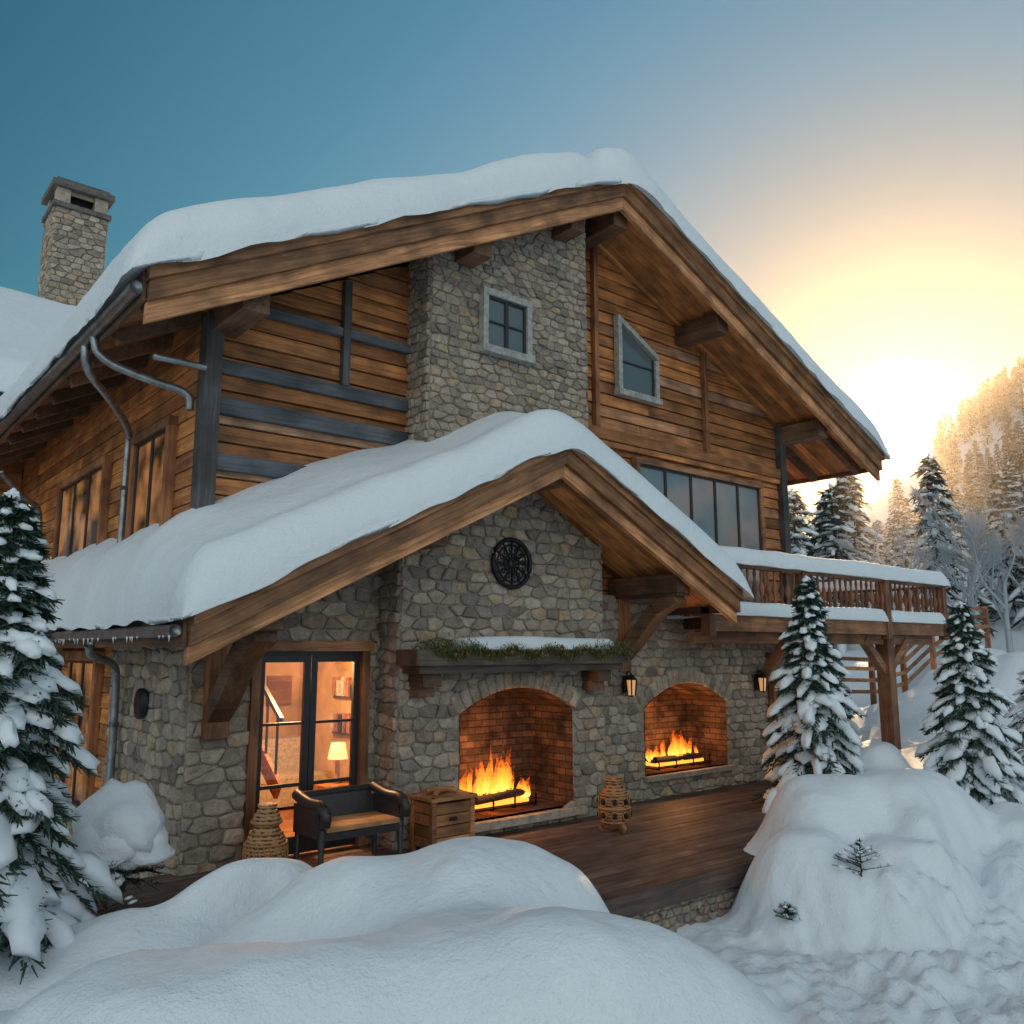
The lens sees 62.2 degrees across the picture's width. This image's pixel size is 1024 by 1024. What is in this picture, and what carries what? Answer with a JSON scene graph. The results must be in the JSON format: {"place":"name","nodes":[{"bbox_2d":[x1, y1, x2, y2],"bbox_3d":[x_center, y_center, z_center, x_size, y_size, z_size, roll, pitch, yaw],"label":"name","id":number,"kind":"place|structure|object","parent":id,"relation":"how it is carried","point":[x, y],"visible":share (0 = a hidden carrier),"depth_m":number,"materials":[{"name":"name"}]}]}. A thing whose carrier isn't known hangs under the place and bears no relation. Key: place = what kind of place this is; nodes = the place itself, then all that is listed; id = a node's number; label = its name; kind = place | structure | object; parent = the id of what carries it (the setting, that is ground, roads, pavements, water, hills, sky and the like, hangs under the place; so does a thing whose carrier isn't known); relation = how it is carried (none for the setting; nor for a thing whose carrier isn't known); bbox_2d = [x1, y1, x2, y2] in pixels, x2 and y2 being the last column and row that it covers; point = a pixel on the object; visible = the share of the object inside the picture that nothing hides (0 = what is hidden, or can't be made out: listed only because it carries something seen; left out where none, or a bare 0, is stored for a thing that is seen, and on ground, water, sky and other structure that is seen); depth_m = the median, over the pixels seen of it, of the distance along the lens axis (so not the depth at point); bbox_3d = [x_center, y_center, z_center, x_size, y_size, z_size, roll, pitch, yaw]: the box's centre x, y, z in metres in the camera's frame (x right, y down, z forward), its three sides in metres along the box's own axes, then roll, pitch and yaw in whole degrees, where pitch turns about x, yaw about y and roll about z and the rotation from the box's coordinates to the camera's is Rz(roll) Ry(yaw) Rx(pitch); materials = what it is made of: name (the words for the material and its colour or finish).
{"place":"outdoors","nodes":[
{"label":"outdoors","id":0,"kind":"place"},
{"bbox_2d":[0,383,1023,1023],"bbox_3d":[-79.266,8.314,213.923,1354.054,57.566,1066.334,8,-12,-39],"label":"snow ground","id":1,"kind":"structure","parent":0,"point":[926,927],"depth_m":5.44,"materials":[{"name":"white snow"}]},
{"bbox_2d":[0,488,123,983],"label":"snowy spruce tree","id":2,"kind":"object","parent":1,"relation":"on","point":[46,892],"visible":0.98,"depth_m":5.82,"materials":[{"name":"white snow"}]},
{"bbox_2d":[87,873,143,914],"bbox_3d":[-3.057,2.964,6.371,0.637,0.527,0.569,2,-9,-13],"label":"spruce sapling","id":3,"kind":"object","parent":1,"relation":"on","point":[124,899],"visible":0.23,"depth_m":6.37,"materials":[{"name":"green plant"}]},
{"bbox_2d":[71,778,174,895],"bbox_3d":[-3.223,2.605,6.905,0.918,0.853,0.984,8,-12,-39],"label":"snow covered bush","id":4,"kind":"object","parent":1,"relation":"on","point":[119,828],"visible":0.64,"depth_m":6.72,"materials":[{"name":"white snow"}]},
{"bbox_2d":[0,148,950,932],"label":"stone and timber chalet","id":5,"kind":"object","parent":1,"relation":"on","point":[478,480],"visible":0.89,"depth_m":10.79,"materials":[{"name":"wood"}]},
{"bbox_2d":[242,802,288,859],"bbox_3d":[-2.453,3.259,8.469,0.450,0.670,0.450,8,-12,-39],"label":"woven basket vase","id":6,"kind":"object","parent":5,"relation":"on","point":[266,838],"visible":0.79,"depth_m":8.36,"materials":[{"name":"wicker"}]},
{"bbox_2d":[241,640,374,859],"bbox_3d":[-2.249,2.589,9.419,1.520,2.300,0.150,8,-12,-39],"label":"glass door","id":7,"kind":"structure","parent":5,"relation":"in","point":[309,652],"depth_m":9.48,"materials":[{"name":"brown wood"}]},
{"bbox_2d":[292,781,410,865],"bbox_3d":[-1.670,3.256,8.770,1.033,0.775,0.775,8,-12,-39],"label":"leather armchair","id":8,"kind":"object","parent":5,"relation":"on","point":[321,816],"visible":0.91,"depth_m":8.80,"materials":[{"name":"leather"}]},
{"bbox_2d":[50,285,790,807],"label":"windows","id":9,"kind":"structure","parent":5,"relation":"in","point":[730,510],"depth_m":12.16,"materials":[{"name":"clear glass"}]},
{"bbox_2d":[408,785,477,850],"bbox_3d":[-0.779,3.417,9.496,0.620,0.685,0.480,8,-12,-39],"label":"wooden crate","id":10,"kind":"object","parent":5,"relation":"on","point":[440,814],"visible":0.94,"depth_m":9.38,"materials":[{"name":"brown wood"}]},
{"bbox_2d":[596,776,631,833],"bbox_3d":[1.260,3.599,10.472,0.418,0.661,0.418,3,-10,-17],"label":"wicker lantern","id":11,"kind":"object","parent":5,"relation":"on","point":[613,800],"visible":1,"depth_m":10.33,"materials":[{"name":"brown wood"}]},
{"bbox_2d":[772,901,800,920],"bbox_3d":[2.537,3.731,7.812,0.276,0.273,0.306,8,-12,-39],"label":"spruce sapling","id":12,"kind":"object","parent":1,"relation":"on","point":[788,908],"visible":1,"depth_m":7.82,"materials":[{"name":"green"}]},
{"bbox_2d":[752,575,867,812],"bbox_3d":[4.351,2.745,12.287,1.987,3.661,1.742,-1,-9,8],"label":"snowy spruce tree","id":13,"kind":"object","parent":1,"relation":"on","point":[813,722],"visible":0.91,"depth_m":12.10,"materials":[{"name":"white snow"}]},
{"bbox_2d":[834,659,860,730],"bbox_3d":[7.075,3.805,19.805,2.140,3.572,2.154,-3,-10,15],"label":"snowy spruce tree","id":14,"kind":"object","parent":1,"relation":"on","point":[855,726],"visible":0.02,"depth_m":19.64,"materials":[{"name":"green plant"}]},
{"bbox_2d":[831,838,893,876],"bbox_3d":[3.213,3.278,7.932,0.544,0.474,0.476,3,-10,-19],"label":"spruce sapling","id":15,"kind":"object","parent":1,"relation":"on","point":[859,844],"visible":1,"depth_m":7.94,"materials":[{"name":"green"}]},
{"bbox_2d":[828,515,967,610],"bbox_3d":[16.349,3.187,35.558,5.214,6.621,4.241,-1,-9,4],"label":"frosted birch tree","id":16,"kind":"object","parent":1,"relation":"on","point":[916,557],"visible":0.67,"depth_m":36.50,"materials":[{"name":"grey plant"}]},
{"bbox_2d":[788,356,1023,654],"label":"spruce forest","id":17,"kind":"object","parent":1,"relation":"on","point":[838,512],"visible":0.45,"depth_m":47.51,"materials":[{"name":"grey"}]},
{"bbox_2d":[834,606,990,704],"bbox_3d":[9.703,4.102,22.924,10.731,3.360,0.140,5,-11,-29],"label":"timber fence","id":18,"kind":"object","parent":1,"relation":"on","point":[902,673],"visible":0.38,"depth_m":23.54,"materials":[{"name":"brown wood"}]},
{"bbox_2d":[901,474,1017,624],"bbox_3d":[20.229,1.842,37.229,5.765,7.733,3.243,5,-11,-30],"label":"frosted birch tree","id":19,"kind":"object","parent":1,"relation":"on","point":[935,514],"visible":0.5,"depth_m":37.57,"materials":[{"name":"grey plant"}]},
{"bbox_2d":[900,499,1023,613],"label":"frosted birch tree","id":20,"kind":"object","parent":1,"relation":"on","point":[969,593],"visible":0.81,"depth_m":34.23,"materials":[{"name":"grey plant"}]},
{"bbox_2d":[907,498,1023,652],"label":"frosted birch tree","id":21,"kind":"object","parent":1,"relation":"on","point":[1004,605],"visible":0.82,"depth_m":33.96,"materials":[{"name":"grey plant"}]},
{"bbox_2d":[914,601,1023,806],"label":"snowy spruce tree","id":22,"kind":"object","parent":1,"relation":"on","point":[969,756],"visible":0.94,"depth_m":11.96,"materials":[{"name":"white snow"}]},
{"bbox_2d":[975,463,1023,594],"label":"frosted birch tree","id":23,"kind":"object","parent":1,"relation":"on","point":[1011,574],"visible":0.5,"depth_m":34.84,"materials":[{"name":"grey plant"}]},
{"bbox_2d":[1003,670,1023,765],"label":"snowy spruce tree","id":24,"kind":"object","parent":1,"relation":"on","point":[1015,724],"visible":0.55,"depth_m":13.11,"materials":[{"name":"white snow"}]},
{"bbox_2d":[0,0,1023,537],"label":"sky","id":25,"kind":"structure","parent":0,"point":[858,165],"materials":[{"name":"blue"}]}
]}

